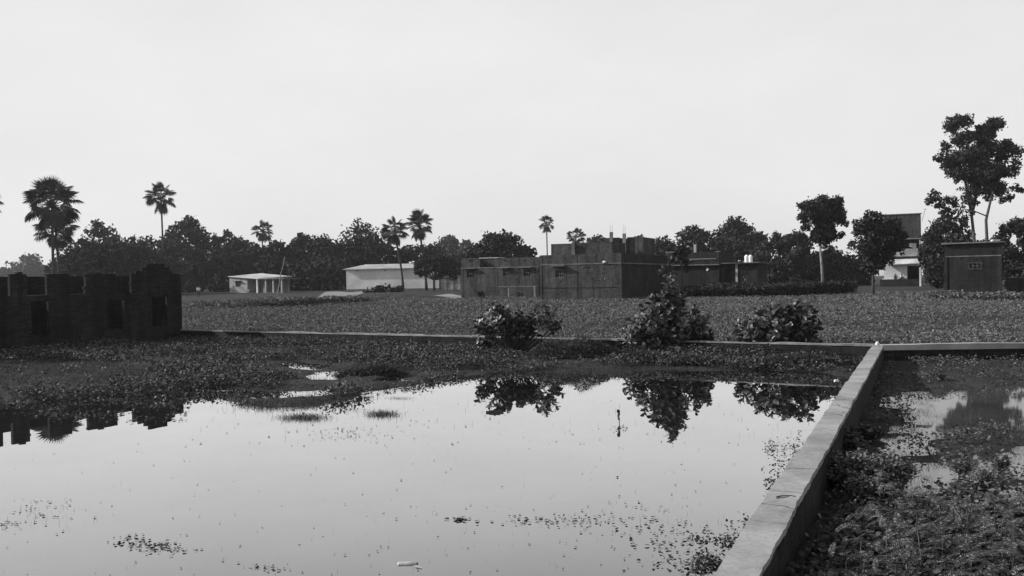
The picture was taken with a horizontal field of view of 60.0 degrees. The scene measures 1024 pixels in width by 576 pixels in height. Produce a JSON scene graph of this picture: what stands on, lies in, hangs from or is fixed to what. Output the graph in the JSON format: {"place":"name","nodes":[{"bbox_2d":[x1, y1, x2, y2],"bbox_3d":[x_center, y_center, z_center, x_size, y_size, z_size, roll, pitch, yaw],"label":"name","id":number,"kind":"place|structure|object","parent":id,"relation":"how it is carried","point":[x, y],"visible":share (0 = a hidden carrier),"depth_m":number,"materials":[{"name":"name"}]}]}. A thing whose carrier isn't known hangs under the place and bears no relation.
{"place":"outdoors","nodes":[
{"label":"outdoors","id":0,"kind":"place"},
{"bbox_2d":[0,361,849,575],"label":"water","id":1,"kind":"structure","parent":0,"point":[295,498],"depth_m":11.44,"materials":[{"name":"grey liquid"}]},
{"bbox_2d":[272,412,335,421],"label":"water grass tuft","id":2,"kind":"object","parent":1,"relation":"on","point":[306,416],"visible":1,"depth_m":16.43,"materials":[{"name":"plant"}]},
{"bbox_2d":[0,379,844,575],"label":"pond weeds","id":3,"kind":"object","parent":1,"relation":"on","point":[165,547],"visible":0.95,"depth_m":9.34,"materials":[{"name":"plant"}]},
{"bbox_2d":[652,388,841,575],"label":"waterline weeds","id":4,"kind":"object","parent":1,"relation":"on","point":[710,560],"visible":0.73,"depth_m":8.16,"materials":[{"name":"plant"}]},
{"bbox_2d":[0,275,1023,575],"bbox_3d":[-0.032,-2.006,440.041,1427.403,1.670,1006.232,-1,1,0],"label":"ground","id":5,"kind":"structure","parent":0,"point":[976,381],"depth_m":22.67,"materials":[{"name":"grey soil"}]},
{"bbox_2d":[9,253,47,276],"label":"broadleaf tree","id":6,"kind":"object","parent":5,"relation":"on","point":[32,267],"visible":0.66,"depth_m":398.44,"materials":[{"name":"grey plant"}]},
{"bbox_2d":[21,174,83,273],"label":"palm tree","id":7,"kind":"object","parent":5,"relation":"on","point":[55,190],"visible":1,"depth_m":98.34,"materials":[{"name":"black plant"}]},
{"bbox_2d":[31,219,79,273],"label":"palm tree","id":8,"kind":"object","parent":5,"relation":"on","point":[65,237],"visible":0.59,"depth_m":101.70,"materials":[{"name":"grey plant"}]},
{"bbox_2d":[45,236,123,275],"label":"broadleaf tree","id":9,"kind":"object","parent":5,"relation":"on","point":[71,265],"visible":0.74,"depth_m":133.73,"materials":[{"name":"grey plant"}]},
{"bbox_2d":[0,263,181,349],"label":"brick building","id":10,"kind":"structure","parent":5,"relation":"on","point":[144,303],"depth_m":34.42,"materials":[{"name":"black brick"}]},
{"bbox_2d":[77,219,122,249],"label":"broadleaf tree","id":11,"kind":"object","parent":5,"relation":"on","point":[94,232],"visible":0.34,"depth_m":149.15,"materials":[{"name":"grey plant"}]},
{"bbox_2d":[76,234,153,275],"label":"broadleaf tree","id":12,"kind":"object","parent":5,"relation":"on","point":[119,251],"visible":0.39,"depth_m":138.84,"materials":[{"name":"grey plant"}]},
{"bbox_2d":[116,234,173,275],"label":"broadleaf tree","id":13,"kind":"object","parent":5,"relation":"on","point":[142,250],"visible":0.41,"depth_m":143.76,"materials":[{"name":"grey plant"}]},
{"bbox_2d":[125,253,192,280],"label":"broadleaf tree","id":14,"kind":"object","parent":5,"relation":"on","point":[174,266],"visible":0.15,"depth_m":151.09,"materials":[{"name":"grey plant"}]},
{"bbox_2d":[142,181,176,256],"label":"palm tree","id":15,"kind":"object","parent":5,"relation":"on","point":[160,207],"visible":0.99,"depth_m":149.41,"materials":[{"name":"grey plant"}]},
{"bbox_2d":[152,230,203,279],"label":"broadleaf tree","id":16,"kind":"object","parent":5,"relation":"on","point":[181,248],"visible":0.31,"depth_m":170.57,"materials":[{"name":"grey plant"}]},
{"bbox_2d":[159,215,214,274],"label":"broadleaf tree","id":17,"kind":"object","parent":5,"relation":"on","point":[191,230],"visible":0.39,"depth_m":176.50,"materials":[{"name":"grey plant"}]},
{"bbox_2d":[181,278,204,292],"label":"leafy bush","id":18,"kind":"object","parent":5,"relation":"on","point":[190,286],"visible":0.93,"depth_m":166.37,"materials":[{"name":"grey plant"}]},
{"bbox_2d":[190,232,221,291],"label":"broadleaf tree","id":19,"kind":"object","parent":5,"relation":"on","point":[215,239],"visible":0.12,"depth_m":181.73,"materials":[{"name":"grey plant"}]},
{"bbox_2d":[175,244,249,291],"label":"broadleaf tree","id":20,"kind":"object","parent":5,"relation":"on","point":[210,265],"visible":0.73,"depth_m":169.79,"materials":[{"name":"grey plant"}]},
{"bbox_2d":[205,277,229,291],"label":"leafy bush","id":21,"kind":"object","parent":5,"relation":"on","point":[218,285],"visible":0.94,"depth_m":165.03,"materials":[{"name":"grey plant"}]},
{"bbox_2d":[216,229,242,251],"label":"broadleaf tree","id":22,"kind":"object","parent":5,"relation":"on","point":[226,234],"visible":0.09,"depth_m":189.09,"materials":[{"name":"grey plant"}]},
{"bbox_2d":[223,237,259,256],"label":"broadleaf tree","id":23,"kind":"object","parent":5,"relation":"on","point":[236,244],"visible":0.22,"depth_m":178.65,"materials":[{"name":"grey plant"}]},
{"bbox_2d":[221,243,263,279],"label":"broadleaf tree","id":24,"kind":"object","parent":5,"relation":"on","point":[251,256],"visible":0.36,"depth_m":172.38,"materials":[{"name":"grey plant"}]},
{"bbox_2d":[251,220,273,246],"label":"palm tree","id":25,"kind":"object","parent":5,"relation":"on","point":[264,237],"visible":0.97,"depth_m":194.49,"materials":[{"name":"grey plant"}]},
{"bbox_2d":[228,273,300,292],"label":"house","id":26,"kind":"structure","parent":5,"relation":"on","point":[256,283],"depth_m":146.57,"materials":[{"name":"paint"}]},
{"bbox_2d":[254,239,299,290],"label":"broadleaf tree","id":27,"kind":"object","parent":5,"relation":"on","point":[276,247],"visible":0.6,"depth_m":168.20,"materials":[{"name":"grey plant"}]},
{"bbox_2d":[254,249,311,280],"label":"broadleaf tree","id":28,"kind":"object","parent":5,"relation":"on","point":[287,259],"visible":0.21,"depth_m":168.22,"materials":[{"name":"grey plant"}]},
{"bbox_2d":[184,293,390,308],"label":"crop row","id":29,"kind":"object","parent":5,"relation":"on","point":[277,301],"visible":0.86,"depth_m":77.57,"materials":[{"name":"grey plant"}]},
{"bbox_2d":[290,232,313,254],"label":"broadleaf tree","id":30,"kind":"object","parent":5,"relation":"on","point":[299,244],"visible":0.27,"depth_m":176.18,"materials":[{"name":"grey plant"}]},
{"bbox_2d":[282,253,352,290],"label":"broadleaf tree","id":31,"kind":"object","parent":5,"relation":"on","point":[329,271],"visible":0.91,"depth_m":163.04,"materials":[{"name":"grey plant"}]},
{"bbox_2d":[301,233,356,277],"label":"broadleaf tree","id":32,"kind":"object","parent":5,"relation":"on","point":[322,246],"visible":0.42,"depth_m":173.47,"materials":[{"name":"grey plant"}]},
{"bbox_2d":[318,278,344,290],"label":"leafy bush","id":33,"kind":"object","parent":5,"relation":"on","point":[332,285],"visible":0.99,"depth_m":161.16,"materials":[{"name":"grey plant"}]},
{"bbox_2d":[337,217,390,265],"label":"broadleaf tree","id":34,"kind":"object","parent":5,"relation":"on","point":[368,239],"visible":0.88,"depth_m":183.21,"materials":[{"name":"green plant"}]},
{"bbox_2d":[331,361,410,376],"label":"grass clump","id":35,"kind":"object","parent":5,"relation":"on","point":[378,368],"visible":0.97,"depth_m":23.59,"materials":[{"name":"plant"}]},
{"bbox_2d":[352,238,397,268],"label":"broadleaf tree","id":36,"kind":"object","parent":5,"relation":"on","point":[382,259],"visible":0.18,"depth_m":187.17,"materials":[{"name":"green plant"}]},
{"bbox_2d":[362,283,403,292],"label":"leafy bush","id":37,"kind":"object","parent":5,"relation":"on","point":[389,288],"visible":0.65,"depth_m":133.62,"materials":[{"name":"grey plant"}]},
{"bbox_2d":[342,263,438,290],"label":"warehouse","id":38,"kind":"structure","parent":5,"relation":"on","point":[362,277],"depth_m":148.55,"materials":[{"name":"white paint"}]},
{"bbox_2d":[380,216,408,290],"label":"palm tree","id":39,"kind":"object","parent":5,"relation":"on","point":[391,236],"visible":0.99,"depth_m":145.42,"materials":[{"name":"grey plant"}]},
{"bbox_2d":[381,243,428,268],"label":"broadleaf tree","id":40,"kind":"object","parent":5,"relation":"on","point":[409,253],"visible":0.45,"depth_m":188.00,"materials":[{"name":"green plant"}]},
{"bbox_2d":[385,294,449,298],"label":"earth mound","id":41,"kind":"object","parent":5,"relation":"on","point":[410,296],"visible":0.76,"depth_m":103.06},
{"bbox_2d":[404,208,432,289],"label":"palm tree","id":42,"kind":"object","parent":5,"relation":"on","point":[420,218],"visible":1,"depth_m":143.56,"materials":[{"name":"grey plant"}]},
{"bbox_2d":[0,361,859,410],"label":"shore weeds","id":43,"kind":"object","parent":5,"relation":"on","point":[210,391],"visible":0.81,"depth_m":20.40,"materials":[{"name":"plant"}]},
{"bbox_2d":[414,242,447,262],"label":"broadleaf tree","id":44,"kind":"object","parent":5,"relation":"on","point":[431,250],"visible":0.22,"depth_m":193.64,"materials":[{"name":"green plant"}]},
{"bbox_2d":[0,334,864,408],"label":"bank weeds","id":45,"kind":"object","parent":5,"relation":"on","point":[400,352],"visible":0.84,"depth_m":25.56,"materials":[{"name":"grey plant"}]},
{"bbox_2d":[413,254,460,290],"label":"broadleaf tree","id":46,"kind":"object","parent":5,"relation":"on","point":[442,265],"visible":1,"depth_m":137.47,"materials":[{"name":"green plant"}]},
{"bbox_2d":[434,234,459,256],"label":"broadleaf tree","id":47,"kind":"object","parent":5,"relation":"on","point":[449,242],"visible":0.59,"depth_m":326.82,"materials":[{"name":"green plant"}]},
{"bbox_2d":[439,275,460,289],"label":"compound wall","id":48,"kind":"structure","parent":5,"relation":"on","point":[446,284],"depth_m":145.58,"materials":[{"name":"paint"}]},
{"bbox_2d":[461,257,539,297],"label":"brick house","id":49,"kind":"structure","parent":5,"relation":"on","point":[488,278],"depth_m":101.15,"materials":[{"name":"grey brick"}]},
{"bbox_2d":[466,228,535,274],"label":"broadleaf tree","id":50,"kind":"object","parent":5,"relation":"on","point":[503,244],"visible":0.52,"depth_m":147.60,"materials":[{"name":"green plant"}]},
{"bbox_2d":[472,301,564,352],"bbox_3d":[0.215,1.339,27.992,2.896,1.845,1.404,-1,1,0],"label":"waxy leaf shrub","id":51,"kind":"object","parent":5,"relation":"on","point":[508,326],"visible":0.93,"depth_m":27.88,"materials":[{"name":"grey plant"}]},
{"bbox_2d":[180,329,874,364],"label":"boundary wall","id":52,"kind":"structure","parent":5,"relation":"on","point":[855,350],"depth_m":29.13,"materials":[{"name":"concrete"}]},
{"bbox_2d":[538,215,553,254],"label":"palm tree","id":53,"kind":"object","parent":5,"relation":"on","point":[545,225],"visible":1,"depth_m":234.59,"materials":[{"name":"grey plant"}]},
{"bbox_2d":[526,333,622,358],"bbox_3d":[1.846,1.665,26.385,2.961,0.829,1.170,-1,1,0],"label":"grass clump","id":54,"kind":"object","parent":5,"relation":"on","point":[574,347],"visible":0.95,"depth_m":26.18,"materials":[{"name":"plant"}]},
{"bbox_2d":[566,227,586,242],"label":"tree","id":55,"kind":"object","parent":5,"relation":"on","point":[577,235],"visible":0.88,"depth_m":214.74,"materials":[{"name":"grey plant"}]},
{"bbox_2d":[182,288,1023,343],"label":"crop field","id":56,"kind":"structure","parent":5,"relation":"on","point":[886,303],"depth_m":47.38,"materials":[{"name":"grey plant"}]},
{"bbox_2d":[539,228,671,300],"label":"brick house","id":57,"kind":"structure","parent":5,"relation":"on","point":[574,270],"depth_m":86.50,"materials":[{"name":"grey brick"}]},
{"bbox_2d":[619,349,671,362],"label":"grass clump","id":58,"kind":"object","parent":5,"relation":"on","point":[646,352],"visible":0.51,"depth_m":25.32,"materials":[{"name":"plant"}]},
{"bbox_2d":[654,256,677,281],"bbox_3d":[8.166,-0.004,46.973,1.289,3.403,0.659,-1,1,0],"label":"forked sapling","id":59,"kind":"object","parent":5,"relation":"on","point":[661,270],"visible":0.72,"depth_m":46.93,"materials":[{"name":"plant"}]},
{"bbox_2d":[655,235,677,255],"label":"broadleaf tree","id":60,"kind":"object","parent":5,"relation":"on","point":[662,246],"visible":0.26,"depth_m":167.99,"materials":[{"name":"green plant"}]},
{"bbox_2d":[621,275,715,353],"bbox_3d":[4.743,0.919,26.927,2.891,2.621,1.710,-1,1,0],"label":"waxy leaf shrub","id":61,"kind":"object","parent":5,"relation":"on","point":[666,316],"visible":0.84,"depth_m":26.74,"materials":[{"name":"grey plant"}]},
{"bbox_2d":[672,243,691,294],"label":"broadleaf tree","id":62,"kind":"object","parent":5,"relation":"on","point":[682,252],"visible":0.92,"depth_m":93.68,"materials":[{"name":"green plant"}]},
{"bbox_2d":[673,224,715,261],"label":"broadleaf tree","id":63,"kind":"object","parent":5,"relation":"on","point":[690,236],"visible":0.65,"depth_m":163.50,"materials":[{"name":"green plant"}]},
{"bbox_2d":[664,353,731,365],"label":"grass clump","id":64,"kind":"object","parent":5,"relation":"on","point":[673,360],"visible":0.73,"depth_m":24.41,"materials":[{"name":"plant"}]},
{"bbox_2d":[665,244,769,295],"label":"brick house","id":65,"kind":"structure","parent":5,"relation":"on","point":[724,267],"depth_m":99.40,"materials":[{"name":"grey brick"}]},
{"bbox_2d":[701,233,743,272],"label":"broadleaf tree","id":66,"kind":"object","parent":5,"relation":"on","point":[720,242],"visible":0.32,"depth_m":173.21,"materials":[{"name":"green plant"}]},
{"bbox_2d":[710,215,756,255],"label":"broadleaf tree","id":67,"kind":"object","parent":5,"relation":"on","point":[736,228],"visible":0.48,"depth_m":178.41,"materials":[{"name":"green plant"}]},
{"bbox_2d":[723,238,756,282],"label":"broadleaf tree","id":68,"kind":"object","parent":5,"relation":"on","point":[741,248],"visible":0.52,"depth_m":170.65,"materials":[{"name":"grey plant"}]},
{"bbox_2d":[743,247,787,280],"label":"broadleaf tree","id":69,"kind":"object","parent":5,"relation":"on","point":[776,265],"visible":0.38,"depth_m":148.50,"materials":[{"name":"grey plant"}]},
{"bbox_2d":[681,280,857,297],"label":"crop row","id":70,"kind":"object","parent":5,"relation":"on","point":[726,289],"visible":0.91,"depth_m":85.06,"materials":[{"name":"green plant"}]},
{"bbox_2d":[727,296,824,342],"bbox_3d":[7.824,1.221,26.169,2.862,1.917,1.668,-1,1,0],"label":"waxy leaf shrub","id":71,"kind":"object","parent":5,"relation":"on","point":[780,325],"visible":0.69,"depth_m":26.00,"materials":[{"name":"grey plant"}]},
{"bbox_2d":[754,230,800,271],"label":"broadleaf tree","id":72,"kind":"object","parent":5,"relation":"on","point":[776,239],"visible":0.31,"depth_m":158.67,"materials":[{"name":"grey plant"}]},
{"bbox_2d":[769,271,789,283],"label":"leafy bush","id":73,"kind":"object","parent":5,"relation":"on","point":[778,277],"visible":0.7,"depth_m":117.61,"materials":[{"name":"grey plant"}]},
{"bbox_2d":[775,229,815,279],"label":"broadleaf tree","id":74,"kind":"object","parent":5,"relation":"on","point":[802,244],"visible":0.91,"depth_m":156.79,"materials":[{"name":"grey plant"}]},
{"bbox_2d":[752,351,840,368],"bbox_3d":[7.627,1.916,23.854,2.462,0.496,1.000,-1,1,0],"label":"grass clump","id":75,"kind":"object","parent":5,"relation":"on","point":[805,355],"visible":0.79,"depth_m":23.72,"materials":[{"name":"plant"}]},
{"bbox_2d":[712,345,883,575],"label":"divider wall","id":76,"kind":"structure","parent":5,"relation":"on","point":[772,532],"depth_m":8.05,"materials":[{"name":"weathered concrete"}]},
{"bbox_2d":[792,250,823,281],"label":"broadleaf tree","id":77,"kind":"object","parent":5,"relation":"on","point":[811,277],"visible":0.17,"depth_m":162.82,"materials":[{"name":"grey plant"}]},
{"bbox_2d":[795,193,849,281],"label":"broadleaf tree","id":78,"kind":"object","parent":5,"relation":"on","point":[824,214],"visible":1,"depth_m":99.25,"materials":[{"name":"black plant"}]},
{"bbox_2d":[811,246,853,282],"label":"broadleaf tree","id":79,"kind":"object","parent":5,"relation":"on","point":[833,257],"visible":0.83,"depth_m":158.57,"materials":[{"name":"grey plant"}]},
{"bbox_2d":[787,500,879,575],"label":"shaded weeds","id":80,"kind":"object","parent":5,"relation":"on","point":[792,563],"visible":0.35,"depth_m":7.58,"materials":[{"name":"plant"}]},
{"bbox_2d":[828,456,857,488],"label":"weed bush","id":81,"kind":"object","parent":5,"relation":"on","point":[832,482],"visible":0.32,"depth_m":9.93,"materials":[{"name":"grey plant"}]},
{"bbox_2d":[834,254,879,278],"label":"broadleaf tree","id":82,"kind":"object","parent":5,"relation":"on","point":[855,262],"visible":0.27,"depth_m":159.68,"materials":[{"name":"grey plant"}]},
{"bbox_2d":[842,426,871,455],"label":"weed bush","id":83,"kind":"object","parent":5,"relation":"on","point":[851,442],"visible":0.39,"depth_m":11.71,"materials":[{"name":"grey plant"}]},
{"bbox_2d":[827,448,898,490],"bbox_3d":[3.860,2.046,9.974,0.906,0.501,0.851,-1,1,0],"label":"weed bush","id":84,"kind":"object","parent":5,"relation":"on","point":[850,460],"visible":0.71,"depth_m":9.83,"materials":[{"name":"plant"}]},
{"bbox_2d":[852,424,886,441],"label":"weed bush","id":85,"kind":"object","parent":5,"relation":"on","point":[869,432],"visible":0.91,"depth_m":13.00,"materials":[{"name":"grey plant"}]},
{"bbox_2d":[840,467,906,504],"bbox_3d":[3.753,2.061,9.225,0.640,0.414,0.631,-1,1,0],"label":"weed bush","id":86,"kind":"object","parent":5,"relation":"on","point":[862,482],"visible":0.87,"depth_m":9.14,"materials":[{"name":"plant"}]},
{"bbox_2d":[846,209,909,294],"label":"broadleaf tree","id":87,"kind":"object","parent":5,"relation":"on","point":[881,244],"visible":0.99,"depth_m":83.30,"materials":[{"name":"black plant"}]},
{"bbox_2d":[858,445,922,490],"bbox_3d":[4.188,2.052,9.931,0.759,0.573,0.696,-1,1,22],"label":"weed bush","id":88,"kind":"object","parent":5,"relation":"on","point":[903,473],"visible":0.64,"depth_m":9.82,"materials":[{"name":"plant"}]},
{"bbox_2d":[880,211,924,286],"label":"storeyed house","id":89,"kind":"structure","parent":5,"relation":"on","point":[906,267],"depth_m":140.90,"materials":[{"name":"white paint"}]},
{"bbox_2d":[785,353,1023,575],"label":"plot weeds","id":90,"kind":"object","parent":5,"relation":"on","point":[941,359],"visible":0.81,"depth_m":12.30,"materials":[{"name":"grey plant"}]},
{"bbox_2d":[804,482,1023,575],"bbox_3d":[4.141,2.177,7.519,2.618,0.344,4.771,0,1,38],"label":"foreground undergrowth","id":91,"kind":"object","parent":5,"relation":"on","point":[926,569],"visible":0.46,"depth_m":7.21,"materials":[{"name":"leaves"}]},
{"bbox_2d":[916,237,944,287],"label":"broadleaf tree","id":92,"kind":"object","parent":5,"relation":"on","point":[923,249],"visible":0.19,"depth_m":124.52,"materials":[{"name":"grey plant"}]},
{"bbox_2d":[919,213,975,283],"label":"broadleaf tree","id":93,"kind":"object","parent":5,"relation":"on","point":[940,227],"visible":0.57,"depth_m":116.97,"materials":[{"name":"grey plant"}]},
{"bbox_2d":[880,342,1023,360],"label":"boundary wall","id":94,"kind":"structure","parent":5,"relation":"on","point":[892,352],"depth_m":23.77,"materials":[{"name":"concrete"}]},
{"bbox_2d":[950,456,977,476],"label":"weed bush","id":95,"kind":"object","parent":5,"relation":"on","point":[964,467],"visible":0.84,"depth_m":10.85,"materials":[{"name":"plant"}]},
{"bbox_2d":[940,486,992,505],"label":"weed bush","id":96,"kind":"object","parent":5,"relation":"on","point":[965,492],"visible":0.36,"depth_m":9.39,"materials":[{"name":"grey plant"}]},
{"bbox_2d":[941,241,1004,292],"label":"brick hut","id":97,"kind":"object","parent":5,"relation":"on","point":[972,266],"visible":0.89,"depth_m":79.87,"materials":[{"name":"grey brick"}]},
{"bbox_2d":[924,113,1023,241],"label":"broadleaf tree","id":98,"kind":"object","parent":5,"relation":"on","point":[974,167],"visible":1,"depth_m":107.31,"materials":[{"name":"black plant"}]},
{"bbox_2d":[928,289,1023,300],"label":"crop row","id":99,"kind":"object","parent":5,"relation":"on","point":[1012,295],"visible":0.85,"depth_m":64.17,"materials":[{"name":"grey plant"}]},
{"bbox_2d":[959,463,999,494],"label":"weed bush","id":100,"kind":"object","parent":5,"relation":"on","point":[988,481],"visible":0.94,"depth_m":9.84,"materials":[{"name":"plant"}]},
{"bbox_2d":[962,489,1023,526],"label":"weed bush","id":101,"kind":"object","parent":5,"relation":"on","point":[989,501],"visible":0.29,"depth_m":8.41,"materials":[{"name":"plant"}]},
{"bbox_2d":[991,453,1015,471],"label":"weed bush","id":102,"kind":"object","parent":5,"relation":"on","point":[999,462],"visible":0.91,"depth_m":11.09,"materials":[{"name":"plant"}]},
{"bbox_2d":[992,216,1023,285],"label":"broadleaf tree","id":103,"kind":"object","parent":5,"relation":"on","point":[1012,261],"visible":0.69,"depth_m":104.02,"materials":[{"name":"grey plant"}]},
{"bbox_2d":[1007,277,1023,291],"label":"compound wall","id":104,"kind":"structure","parent":5,"relation":"on","point":[1014,284],"depth_m":79.57,"materials":[{"name":"brick"}]},
{"bbox_2d":[0,0,1023,279],"label":"sky","id":105,"kind":"structure","parent":0,"point":[649,118],"materials":[{"name":"white"}]},
{"bbox_2d":[871,385,1023,514],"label":"water","id":106,"kind":"structure","parent":0,"point":[1004,406],"depth_m":14.94,"materials":[{"name":"grey liquid"}]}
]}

